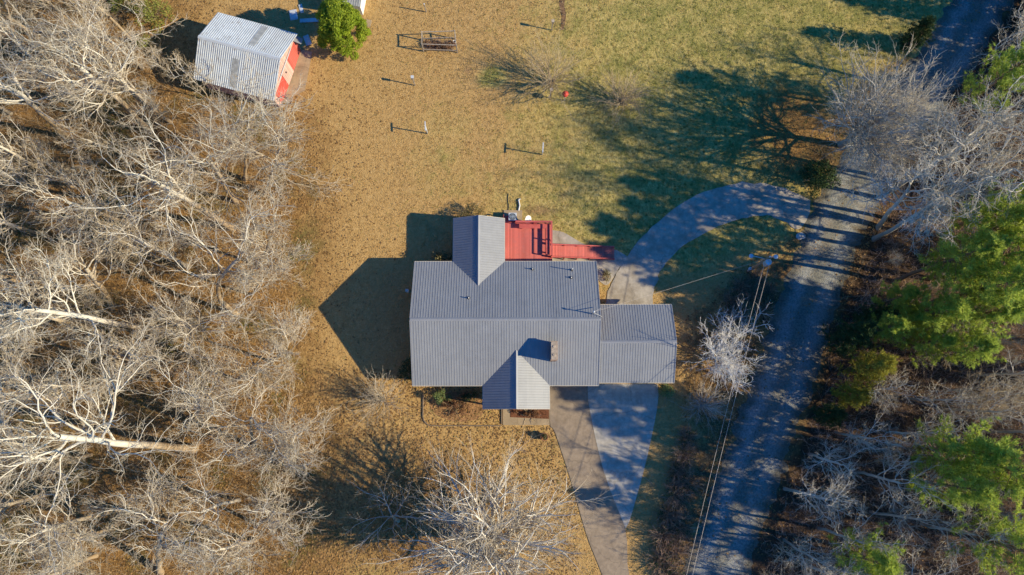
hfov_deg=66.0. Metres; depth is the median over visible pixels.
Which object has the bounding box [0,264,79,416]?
bare tree
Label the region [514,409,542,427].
russet shrub
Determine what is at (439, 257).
leafy shrub
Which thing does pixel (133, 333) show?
sapling
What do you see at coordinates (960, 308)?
pine tree
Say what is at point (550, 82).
bare shrub
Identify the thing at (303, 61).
barn apron
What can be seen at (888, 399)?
sapling
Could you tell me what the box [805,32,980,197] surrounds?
bare tree
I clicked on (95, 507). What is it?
sapling
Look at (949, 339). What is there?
pine tree
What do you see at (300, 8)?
scrap sheet
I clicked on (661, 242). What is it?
driveway
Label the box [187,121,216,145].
sapling
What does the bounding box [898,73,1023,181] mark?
bare tree
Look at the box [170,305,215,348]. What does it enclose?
sapling
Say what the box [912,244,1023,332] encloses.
pine tree
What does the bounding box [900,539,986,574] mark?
bare tree
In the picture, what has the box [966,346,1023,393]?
bare tree
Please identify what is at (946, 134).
sapling
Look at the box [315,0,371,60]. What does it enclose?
evergreen tree
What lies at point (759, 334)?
verge weeds
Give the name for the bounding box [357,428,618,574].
bare tree
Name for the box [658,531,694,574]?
scrub bush
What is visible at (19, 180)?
bare tree
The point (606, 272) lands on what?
shrub
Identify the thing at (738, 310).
scrub bush
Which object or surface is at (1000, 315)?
pine tree
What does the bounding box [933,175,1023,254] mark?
pine tree
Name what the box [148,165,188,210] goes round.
sapling
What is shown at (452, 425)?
bed edging
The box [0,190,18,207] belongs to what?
sapling
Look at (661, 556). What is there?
scrub bush
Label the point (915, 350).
sapling
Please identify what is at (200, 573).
sapling
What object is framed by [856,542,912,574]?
sapling
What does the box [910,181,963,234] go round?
sapling
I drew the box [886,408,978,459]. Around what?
bare tree
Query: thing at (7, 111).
bare tree
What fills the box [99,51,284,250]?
bare tree
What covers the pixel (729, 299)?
scrub bush
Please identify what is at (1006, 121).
bare tree
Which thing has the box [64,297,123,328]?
sapling
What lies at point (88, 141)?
sapling
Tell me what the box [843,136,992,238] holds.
bare tree
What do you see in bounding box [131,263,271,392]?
bare tree
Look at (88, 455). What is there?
bare tree
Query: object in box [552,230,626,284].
path
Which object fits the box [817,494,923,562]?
bare tree
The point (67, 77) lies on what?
sapling
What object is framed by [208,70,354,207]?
bare tree
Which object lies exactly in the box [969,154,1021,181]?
sapling
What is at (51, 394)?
bare tree
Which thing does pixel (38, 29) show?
sapling
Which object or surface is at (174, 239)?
sapling
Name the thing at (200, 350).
sapling
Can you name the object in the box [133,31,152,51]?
lime bush
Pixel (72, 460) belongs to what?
sapling
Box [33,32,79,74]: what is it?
sapling
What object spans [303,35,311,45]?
scrap sheet
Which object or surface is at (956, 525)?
bare tree
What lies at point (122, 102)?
bare tree
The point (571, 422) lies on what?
driveway
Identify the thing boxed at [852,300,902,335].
cedar tree
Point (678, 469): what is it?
scrub bush
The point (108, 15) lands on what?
bare tree
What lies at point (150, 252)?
sapling
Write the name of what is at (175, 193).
bare tree
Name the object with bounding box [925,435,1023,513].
pine tree
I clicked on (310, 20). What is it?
scrap sheet
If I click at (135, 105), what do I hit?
sapling
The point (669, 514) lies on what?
scrub bush
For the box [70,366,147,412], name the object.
sapling
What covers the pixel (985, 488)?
pine tree
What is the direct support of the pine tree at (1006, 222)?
on the ground at (598, 224)
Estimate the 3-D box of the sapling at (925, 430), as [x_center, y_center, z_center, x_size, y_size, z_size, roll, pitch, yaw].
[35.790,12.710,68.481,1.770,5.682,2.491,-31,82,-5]
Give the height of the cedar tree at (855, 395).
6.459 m
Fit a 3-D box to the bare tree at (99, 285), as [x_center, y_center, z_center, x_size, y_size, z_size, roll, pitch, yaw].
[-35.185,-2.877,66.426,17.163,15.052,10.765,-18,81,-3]
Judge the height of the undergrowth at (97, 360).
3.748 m
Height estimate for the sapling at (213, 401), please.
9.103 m
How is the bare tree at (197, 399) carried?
on the ground at (598, 224)
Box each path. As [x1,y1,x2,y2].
[503,409,549,424]
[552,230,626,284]
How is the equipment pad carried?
on the ground at (598, 224)
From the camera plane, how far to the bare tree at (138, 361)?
62.78 m
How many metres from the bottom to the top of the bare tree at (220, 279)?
17.492 m
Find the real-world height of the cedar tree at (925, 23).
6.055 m
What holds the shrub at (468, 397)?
on the planting bed at (476, 406)
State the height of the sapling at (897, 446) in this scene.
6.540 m
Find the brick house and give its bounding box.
[409,215,676,408]
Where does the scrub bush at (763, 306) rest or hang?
on the ground at (598, 224)
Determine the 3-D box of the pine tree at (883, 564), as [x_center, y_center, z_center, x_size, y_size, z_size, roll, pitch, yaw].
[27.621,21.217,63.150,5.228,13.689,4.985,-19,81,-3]
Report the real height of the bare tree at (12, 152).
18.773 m
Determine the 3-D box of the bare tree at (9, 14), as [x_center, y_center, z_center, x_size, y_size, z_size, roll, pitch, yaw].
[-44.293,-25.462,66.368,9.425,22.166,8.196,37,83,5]
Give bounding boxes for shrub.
[345,365,411,431]
[395,356,411,386]
[430,244,452,260]
[431,388,451,404]
[441,396,470,416]
[455,203,488,217]
[459,388,478,403]
[504,21,593,124]
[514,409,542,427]
[590,58,659,137]
[602,269,611,281]
[657,383,677,400]
[670,377,734,434]
[715,315,750,338]
[799,158,849,199]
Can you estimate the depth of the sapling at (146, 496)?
63.35 m
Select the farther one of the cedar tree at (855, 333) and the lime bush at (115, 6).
the lime bush at (115, 6)
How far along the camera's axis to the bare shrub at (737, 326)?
71.47 m
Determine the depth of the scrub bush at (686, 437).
70.61 m
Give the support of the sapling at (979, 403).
on the ground at (598, 224)
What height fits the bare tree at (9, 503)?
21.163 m
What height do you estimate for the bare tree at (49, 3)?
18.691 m
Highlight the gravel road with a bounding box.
[682,0,1014,574]
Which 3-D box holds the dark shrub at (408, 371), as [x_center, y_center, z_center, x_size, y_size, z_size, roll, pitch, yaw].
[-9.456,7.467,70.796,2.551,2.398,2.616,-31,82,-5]
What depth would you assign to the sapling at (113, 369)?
64.22 m
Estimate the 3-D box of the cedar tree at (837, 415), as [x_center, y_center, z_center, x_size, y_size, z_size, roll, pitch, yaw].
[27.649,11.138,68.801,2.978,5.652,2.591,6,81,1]
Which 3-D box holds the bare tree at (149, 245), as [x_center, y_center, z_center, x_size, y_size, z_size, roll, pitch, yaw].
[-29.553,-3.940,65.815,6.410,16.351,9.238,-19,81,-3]
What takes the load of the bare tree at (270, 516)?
on the ground at (598, 224)
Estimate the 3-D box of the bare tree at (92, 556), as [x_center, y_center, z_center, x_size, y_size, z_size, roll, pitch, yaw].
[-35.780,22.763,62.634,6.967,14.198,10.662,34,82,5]
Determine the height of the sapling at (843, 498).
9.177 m
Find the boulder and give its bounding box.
[796,232,805,239]
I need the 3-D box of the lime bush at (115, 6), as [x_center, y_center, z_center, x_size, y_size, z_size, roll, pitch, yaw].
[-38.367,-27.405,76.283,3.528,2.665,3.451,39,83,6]
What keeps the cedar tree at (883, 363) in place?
on the ground at (598, 224)
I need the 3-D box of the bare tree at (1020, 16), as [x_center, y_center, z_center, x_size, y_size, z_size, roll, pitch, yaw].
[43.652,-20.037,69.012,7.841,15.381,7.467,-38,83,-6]
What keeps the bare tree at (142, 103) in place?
on the ground at (598, 224)
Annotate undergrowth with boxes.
[0,0,304,574]
[759,4,1023,574]
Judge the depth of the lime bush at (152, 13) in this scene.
75.78 m
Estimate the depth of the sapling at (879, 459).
66.52 m
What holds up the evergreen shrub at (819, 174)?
on the ground at (598, 224)
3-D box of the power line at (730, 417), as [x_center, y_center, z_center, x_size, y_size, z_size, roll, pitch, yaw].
[17.627,11.814,64.454,0.026,0.472,30.279,16,81,3]
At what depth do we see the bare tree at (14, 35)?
66.25 m
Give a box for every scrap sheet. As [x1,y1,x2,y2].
[289,9,297,19]
[298,4,303,12]
[300,18,318,22]
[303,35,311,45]
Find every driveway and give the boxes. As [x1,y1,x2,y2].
[550,385,628,574]
[587,384,657,527]
[605,181,809,303]
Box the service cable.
[598,259,763,310]
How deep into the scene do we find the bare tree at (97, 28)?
67.43 m
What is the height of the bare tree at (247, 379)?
13.657 m
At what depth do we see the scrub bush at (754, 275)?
72.97 m
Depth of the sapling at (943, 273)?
70.25 m
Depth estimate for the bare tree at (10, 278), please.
70.99 m
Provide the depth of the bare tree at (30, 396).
61.39 m
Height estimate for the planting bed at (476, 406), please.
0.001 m
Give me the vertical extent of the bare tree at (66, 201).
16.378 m
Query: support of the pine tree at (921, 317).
on the ground at (598, 224)
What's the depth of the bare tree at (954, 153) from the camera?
61.92 m
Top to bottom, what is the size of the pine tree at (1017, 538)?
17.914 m
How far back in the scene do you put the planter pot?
70.59 m
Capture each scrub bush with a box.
[640,540,682,574]
[646,513,685,557]
[651,500,690,537]
[655,557,691,574]
[657,457,694,489]
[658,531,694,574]
[660,476,696,511]
[667,506,703,545]
[669,440,699,475]
[669,463,705,500]
[674,423,701,452]
[718,286,744,309]
[724,301,751,326]
[740,283,766,308]
[745,267,764,287]
[748,299,773,321]
[761,279,780,296]
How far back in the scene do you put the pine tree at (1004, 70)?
65.90 m
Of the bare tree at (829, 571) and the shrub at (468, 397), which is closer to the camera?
the bare tree at (829, 571)
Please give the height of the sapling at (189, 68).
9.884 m
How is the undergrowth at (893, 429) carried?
on the ground at (598, 224)
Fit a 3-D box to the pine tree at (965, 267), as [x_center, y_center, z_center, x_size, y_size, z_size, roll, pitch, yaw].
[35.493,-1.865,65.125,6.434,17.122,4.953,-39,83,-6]
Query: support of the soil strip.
on the ground at (598, 224)
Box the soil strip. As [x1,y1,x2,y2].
[559,0,565,29]
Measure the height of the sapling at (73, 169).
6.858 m
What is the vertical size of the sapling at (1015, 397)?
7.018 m
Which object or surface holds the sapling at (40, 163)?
on the ground at (598, 224)
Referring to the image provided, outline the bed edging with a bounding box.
[422,394,501,425]
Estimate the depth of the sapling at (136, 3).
72.57 m
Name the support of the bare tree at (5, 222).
on the ground at (598, 224)
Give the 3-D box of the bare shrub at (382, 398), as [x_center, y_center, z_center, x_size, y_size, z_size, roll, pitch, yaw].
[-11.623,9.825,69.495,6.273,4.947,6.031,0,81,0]
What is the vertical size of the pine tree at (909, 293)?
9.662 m
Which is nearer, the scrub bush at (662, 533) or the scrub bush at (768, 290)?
the scrub bush at (662, 533)
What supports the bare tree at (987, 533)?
on the ground at (598, 224)
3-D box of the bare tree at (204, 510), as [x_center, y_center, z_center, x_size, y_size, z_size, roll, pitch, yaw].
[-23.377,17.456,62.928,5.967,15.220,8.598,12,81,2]
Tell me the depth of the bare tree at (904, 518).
62.94 m
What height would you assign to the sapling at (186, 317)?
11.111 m
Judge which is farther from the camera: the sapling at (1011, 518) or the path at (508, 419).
the path at (508, 419)
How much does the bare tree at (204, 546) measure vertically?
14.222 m
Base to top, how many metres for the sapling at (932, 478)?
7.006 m
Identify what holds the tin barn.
on the ground at (598, 224)
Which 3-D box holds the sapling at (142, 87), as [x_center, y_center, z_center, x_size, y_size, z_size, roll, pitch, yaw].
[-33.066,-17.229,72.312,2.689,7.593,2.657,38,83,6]
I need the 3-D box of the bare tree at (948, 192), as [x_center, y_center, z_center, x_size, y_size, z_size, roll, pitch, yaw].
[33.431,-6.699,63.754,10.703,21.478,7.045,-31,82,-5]
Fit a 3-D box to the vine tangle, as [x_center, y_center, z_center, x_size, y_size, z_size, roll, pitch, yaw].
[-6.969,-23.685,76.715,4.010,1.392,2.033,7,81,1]
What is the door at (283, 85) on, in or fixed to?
in the tin barn
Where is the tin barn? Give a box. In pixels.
[193,12,302,106]
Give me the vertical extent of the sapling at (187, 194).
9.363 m
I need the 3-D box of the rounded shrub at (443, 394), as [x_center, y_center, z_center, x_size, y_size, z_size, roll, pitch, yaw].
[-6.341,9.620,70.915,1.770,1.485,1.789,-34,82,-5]
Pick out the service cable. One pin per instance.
(680, 285)
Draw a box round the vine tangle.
[423,34,460,52]
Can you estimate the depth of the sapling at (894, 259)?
70.65 m
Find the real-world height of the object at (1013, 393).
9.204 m
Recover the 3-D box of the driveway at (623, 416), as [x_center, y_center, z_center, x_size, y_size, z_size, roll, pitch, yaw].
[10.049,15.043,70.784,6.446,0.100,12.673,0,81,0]
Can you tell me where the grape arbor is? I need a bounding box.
[421,30,457,52]
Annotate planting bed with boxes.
[429,392,483,421]
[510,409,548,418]
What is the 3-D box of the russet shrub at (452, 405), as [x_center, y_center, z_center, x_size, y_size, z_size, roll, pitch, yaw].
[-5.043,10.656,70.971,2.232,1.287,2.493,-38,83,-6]
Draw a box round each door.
[276,76,288,100]
[279,48,293,84]
[287,42,300,69]
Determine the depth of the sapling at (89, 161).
71.27 m
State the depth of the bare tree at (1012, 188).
60.39 m
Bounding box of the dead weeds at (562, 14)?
[556,0,568,29]
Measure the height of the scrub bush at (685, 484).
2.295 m
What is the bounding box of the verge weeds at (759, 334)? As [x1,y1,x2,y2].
[669,52,930,571]
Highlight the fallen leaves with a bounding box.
[0,0,1023,574]
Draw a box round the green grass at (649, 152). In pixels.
[199,0,919,574]
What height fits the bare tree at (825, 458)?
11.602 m
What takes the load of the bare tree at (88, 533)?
on the ground at (598, 224)
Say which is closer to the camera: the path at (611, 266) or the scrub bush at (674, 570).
the scrub bush at (674, 570)
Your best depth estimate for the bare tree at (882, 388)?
65.23 m
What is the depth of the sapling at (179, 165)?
69.17 m
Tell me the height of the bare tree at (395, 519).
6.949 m
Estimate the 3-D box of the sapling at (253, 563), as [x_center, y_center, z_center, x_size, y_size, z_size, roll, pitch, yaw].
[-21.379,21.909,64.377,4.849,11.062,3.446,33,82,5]
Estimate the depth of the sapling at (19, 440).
66.69 m
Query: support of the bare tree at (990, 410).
on the ground at (598, 224)
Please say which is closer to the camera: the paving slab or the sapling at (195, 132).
the sapling at (195, 132)
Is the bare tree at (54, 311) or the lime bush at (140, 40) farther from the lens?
the lime bush at (140, 40)
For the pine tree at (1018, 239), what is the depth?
60.68 m
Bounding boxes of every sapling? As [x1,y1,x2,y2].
[0,142,89,194]
[0,145,47,203]
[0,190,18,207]
[0,250,13,275]
[0,356,60,386]
[0,418,47,448]
[0,430,72,482]
[18,1,81,58]
[19,372,75,404]
[28,135,67,174]
[32,4,128,60]
[32,22,93,72]
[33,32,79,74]
[34,317,102,343]
[46,527,80,558]
[47,160,91,182]
[48,63,78,96]
[52,115,142,161]
[53,451,102,472]
[55,412,119,450]
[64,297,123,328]
[68,0,112,48]
[69,146,108,183]
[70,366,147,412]
[71,287,104,307]
[75,350,148,397]
[75,493,128,525]
[102,457,198,516]
[104,223,170,269]
[109,318,163,362]
[123,0,150,18]
[131,88,174,118]
[133,46,174,75]
[136,75,161,117]
[144,202,218,253]
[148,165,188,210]
[149,302,210,339]
[160,145,202,188]
[163,49,215,99]
[169,155,215,204]
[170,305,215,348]
[174,537,228,574]
[176,326,225,375]
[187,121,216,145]
[190,374,234,418]
[202,424,275,468]
[208,535,288,574]
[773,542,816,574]
[815,481,868,526]
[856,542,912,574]
[868,447,913,473]
[871,379,906,413]
[875,437,920,461]
[884,249,904,265]
[902,333,936,358]
[903,326,974,369]
[905,423,945,442]
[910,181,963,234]
[919,471,953,488]
[920,258,960,291]
[928,387,1003,418]
[934,123,960,146]
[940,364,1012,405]
[963,405,1005,426]
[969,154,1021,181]
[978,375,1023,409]
[983,390,1022,405]
[993,402,1021,420]
[996,503,1020,526]
[999,331,1023,350]
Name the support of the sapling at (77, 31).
on the ground at (598, 224)
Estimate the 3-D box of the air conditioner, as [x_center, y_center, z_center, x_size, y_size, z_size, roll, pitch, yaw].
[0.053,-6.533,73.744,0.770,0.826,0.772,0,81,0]
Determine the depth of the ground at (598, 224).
74.31 m
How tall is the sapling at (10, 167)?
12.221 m
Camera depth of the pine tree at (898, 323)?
64.44 m
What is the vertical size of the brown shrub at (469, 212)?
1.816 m
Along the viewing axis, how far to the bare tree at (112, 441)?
55.00 m
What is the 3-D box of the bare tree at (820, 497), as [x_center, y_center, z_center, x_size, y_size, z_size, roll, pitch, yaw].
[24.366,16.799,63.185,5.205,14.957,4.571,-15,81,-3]
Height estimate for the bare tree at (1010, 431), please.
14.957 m
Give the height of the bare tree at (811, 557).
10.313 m
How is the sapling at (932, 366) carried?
on the ground at (598, 224)
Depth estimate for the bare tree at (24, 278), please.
60.55 m
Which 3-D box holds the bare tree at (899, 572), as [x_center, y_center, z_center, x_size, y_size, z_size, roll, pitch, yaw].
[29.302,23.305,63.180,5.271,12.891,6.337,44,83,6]
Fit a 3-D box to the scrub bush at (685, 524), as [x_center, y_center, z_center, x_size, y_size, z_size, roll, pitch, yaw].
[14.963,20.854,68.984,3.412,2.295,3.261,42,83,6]
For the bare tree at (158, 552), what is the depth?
60.24 m
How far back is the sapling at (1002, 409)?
68.16 m
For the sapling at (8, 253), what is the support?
on the ground at (598, 224)
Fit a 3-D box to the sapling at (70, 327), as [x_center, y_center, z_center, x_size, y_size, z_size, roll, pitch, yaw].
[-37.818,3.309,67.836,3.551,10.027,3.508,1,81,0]
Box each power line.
[687,263,764,571]
[693,260,770,571]
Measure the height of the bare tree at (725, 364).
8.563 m
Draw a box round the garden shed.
[343,0,365,14]
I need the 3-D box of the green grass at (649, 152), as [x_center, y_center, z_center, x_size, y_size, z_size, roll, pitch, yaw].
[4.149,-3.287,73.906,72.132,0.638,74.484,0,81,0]
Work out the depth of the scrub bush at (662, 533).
69.05 m
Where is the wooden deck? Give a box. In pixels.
[503,214,614,260]
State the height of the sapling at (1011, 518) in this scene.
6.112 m
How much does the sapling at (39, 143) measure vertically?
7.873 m
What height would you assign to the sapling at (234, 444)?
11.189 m
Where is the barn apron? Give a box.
[284,50,311,98]
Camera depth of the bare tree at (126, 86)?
65.97 m
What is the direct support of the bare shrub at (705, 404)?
on the ground at (598, 224)
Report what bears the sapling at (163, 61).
on the ground at (598, 224)
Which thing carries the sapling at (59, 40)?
on the ground at (598, 224)
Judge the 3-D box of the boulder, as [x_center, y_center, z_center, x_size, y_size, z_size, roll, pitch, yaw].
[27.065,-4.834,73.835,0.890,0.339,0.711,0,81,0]
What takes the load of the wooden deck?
on the ground at (598, 224)
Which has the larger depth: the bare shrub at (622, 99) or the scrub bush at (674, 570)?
the bare shrub at (622, 99)
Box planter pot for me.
[540,432,547,440]
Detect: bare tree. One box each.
[0,0,52,63]
[0,0,81,103]
[0,10,34,35]
[0,31,101,177]
[0,106,12,115]
[0,112,75,188]
[0,159,161,311]
[0,163,36,188]
[0,164,140,237]
[0,191,53,247]
[0,230,104,365]
[0,232,172,373]
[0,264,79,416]
[0,275,23,285]
[0,304,202,525]
[0,343,104,437]
[0,347,70,441]
[0,425,92,509]
[0,443,124,574]
[0,471,64,534]
[0,514,100,574]
[1,0,151,140]
[6,0,188,130]
[11,0,86,35]
[13,505,132,574]
[33,92,235,278]
[36,22,171,131]
[54,0,134,43]
[55,0,142,69]
[57,298,198,388]
[84,437,269,574]
[86,165,188,291]
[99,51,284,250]
[126,338,241,448]
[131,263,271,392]
[137,178,295,315]
[155,352,326,486]
[155,454,240,570]
[177,74,321,194]
[183,177,303,291]
[189,505,262,574]
[198,300,310,426]
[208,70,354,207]
[210,218,314,320]
[218,376,341,483]
[223,459,329,563]
[252,299,313,376]
[335,473,454,558]
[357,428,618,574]
[684,296,772,396]
[783,468,860,527]
[783,529,842,574]
[801,554,865,574]
[803,435,881,494]
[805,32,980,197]
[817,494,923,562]
[834,404,919,455]
[841,548,930,574]
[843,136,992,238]
[853,435,962,516]
[869,366,930,409]
[869,492,976,546]
[871,148,1023,257]
[877,92,1023,200]
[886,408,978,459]
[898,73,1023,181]
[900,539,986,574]
[903,376,983,432]
[907,111,1023,249]
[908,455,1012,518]
[920,504,1021,574]
[922,315,994,343]
[943,369,1023,436]
[959,0,1023,102]
[965,501,1023,570]
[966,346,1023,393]
[990,108,1023,133]
[990,319,1023,336]
[990,426,1023,446]
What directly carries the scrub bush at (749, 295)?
on the ground at (598, 224)
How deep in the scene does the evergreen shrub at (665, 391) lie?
70.60 m
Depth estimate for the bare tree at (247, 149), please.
65.29 m
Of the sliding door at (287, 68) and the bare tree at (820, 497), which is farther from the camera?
the sliding door at (287, 68)
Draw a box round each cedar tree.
[811,402,848,429]
[817,313,881,358]
[830,379,874,410]
[836,344,900,389]
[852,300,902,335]
[894,15,938,52]
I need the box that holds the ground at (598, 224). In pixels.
[0,0,1023,574]
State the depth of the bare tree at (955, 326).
65.88 m
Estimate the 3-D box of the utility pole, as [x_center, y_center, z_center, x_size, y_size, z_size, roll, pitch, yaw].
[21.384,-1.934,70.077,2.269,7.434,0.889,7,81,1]
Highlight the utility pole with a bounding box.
[746,254,777,272]
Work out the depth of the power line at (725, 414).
65.70 m
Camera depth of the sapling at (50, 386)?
67.38 m
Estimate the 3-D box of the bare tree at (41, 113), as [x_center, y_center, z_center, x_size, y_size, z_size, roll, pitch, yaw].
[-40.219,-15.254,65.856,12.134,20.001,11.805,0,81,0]
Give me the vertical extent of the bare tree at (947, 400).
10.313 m
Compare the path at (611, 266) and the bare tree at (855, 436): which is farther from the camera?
the path at (611, 266)
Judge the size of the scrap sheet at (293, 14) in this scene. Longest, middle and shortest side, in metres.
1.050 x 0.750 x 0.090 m
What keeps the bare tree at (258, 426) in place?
on the ground at (598, 224)
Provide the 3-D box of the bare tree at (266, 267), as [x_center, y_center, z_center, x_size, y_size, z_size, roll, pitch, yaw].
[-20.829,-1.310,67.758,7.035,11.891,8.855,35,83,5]
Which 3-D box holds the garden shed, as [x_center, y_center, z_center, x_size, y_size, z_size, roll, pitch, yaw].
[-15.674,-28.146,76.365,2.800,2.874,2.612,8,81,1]
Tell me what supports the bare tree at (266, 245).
on the ground at (598, 224)
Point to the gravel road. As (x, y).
(816, 280)
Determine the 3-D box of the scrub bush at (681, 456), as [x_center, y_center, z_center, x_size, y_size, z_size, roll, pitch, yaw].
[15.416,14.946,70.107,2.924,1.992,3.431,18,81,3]
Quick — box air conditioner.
[508,213,516,220]
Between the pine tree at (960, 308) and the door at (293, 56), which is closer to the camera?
the pine tree at (960, 308)
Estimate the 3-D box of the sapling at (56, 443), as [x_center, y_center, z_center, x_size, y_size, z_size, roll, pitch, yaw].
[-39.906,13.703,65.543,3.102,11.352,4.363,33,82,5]
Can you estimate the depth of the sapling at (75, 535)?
64.83 m
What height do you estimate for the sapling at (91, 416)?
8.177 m
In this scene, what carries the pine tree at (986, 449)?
on the ground at (598, 224)
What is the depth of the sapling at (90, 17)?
72.14 m
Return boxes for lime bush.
[102,0,138,22]
[126,0,174,32]
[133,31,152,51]
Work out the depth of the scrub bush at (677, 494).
69.66 m
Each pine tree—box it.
[825,520,906,574]
[865,279,927,313]
[869,308,918,346]
[885,324,961,367]
[885,449,1002,527]
[891,218,1017,293]
[896,296,936,343]
[898,276,976,341]
[899,413,1019,483]
[910,321,1008,368]
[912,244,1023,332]
[922,193,1023,258]
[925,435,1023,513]
[927,203,1023,296]
[930,503,1023,574]
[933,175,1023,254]
[937,37,1023,125]
[946,286,1023,339]
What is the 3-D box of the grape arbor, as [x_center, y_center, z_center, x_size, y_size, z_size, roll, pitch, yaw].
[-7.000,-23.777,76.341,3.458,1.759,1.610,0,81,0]
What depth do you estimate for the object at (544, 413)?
71.31 m
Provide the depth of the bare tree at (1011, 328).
66.83 m
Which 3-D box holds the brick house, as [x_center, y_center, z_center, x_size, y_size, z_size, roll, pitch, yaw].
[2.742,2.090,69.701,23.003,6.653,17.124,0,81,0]
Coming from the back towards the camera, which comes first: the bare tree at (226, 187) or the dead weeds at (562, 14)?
the dead weeds at (562, 14)
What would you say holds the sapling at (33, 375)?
on the ground at (598, 224)
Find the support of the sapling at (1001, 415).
on the ground at (598, 224)
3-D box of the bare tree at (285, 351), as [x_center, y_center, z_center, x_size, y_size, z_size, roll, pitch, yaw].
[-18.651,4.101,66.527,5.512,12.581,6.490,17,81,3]
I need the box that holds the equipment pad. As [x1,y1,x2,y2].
[504,210,521,219]
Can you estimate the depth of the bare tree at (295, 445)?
62.73 m
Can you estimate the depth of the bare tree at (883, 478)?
62.39 m
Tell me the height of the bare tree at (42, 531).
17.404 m
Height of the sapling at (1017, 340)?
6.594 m
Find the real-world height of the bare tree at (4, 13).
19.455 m
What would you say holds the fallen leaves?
on the ground at (598, 224)
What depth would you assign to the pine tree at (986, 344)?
62.17 m
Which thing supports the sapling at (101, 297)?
on the ground at (598, 224)

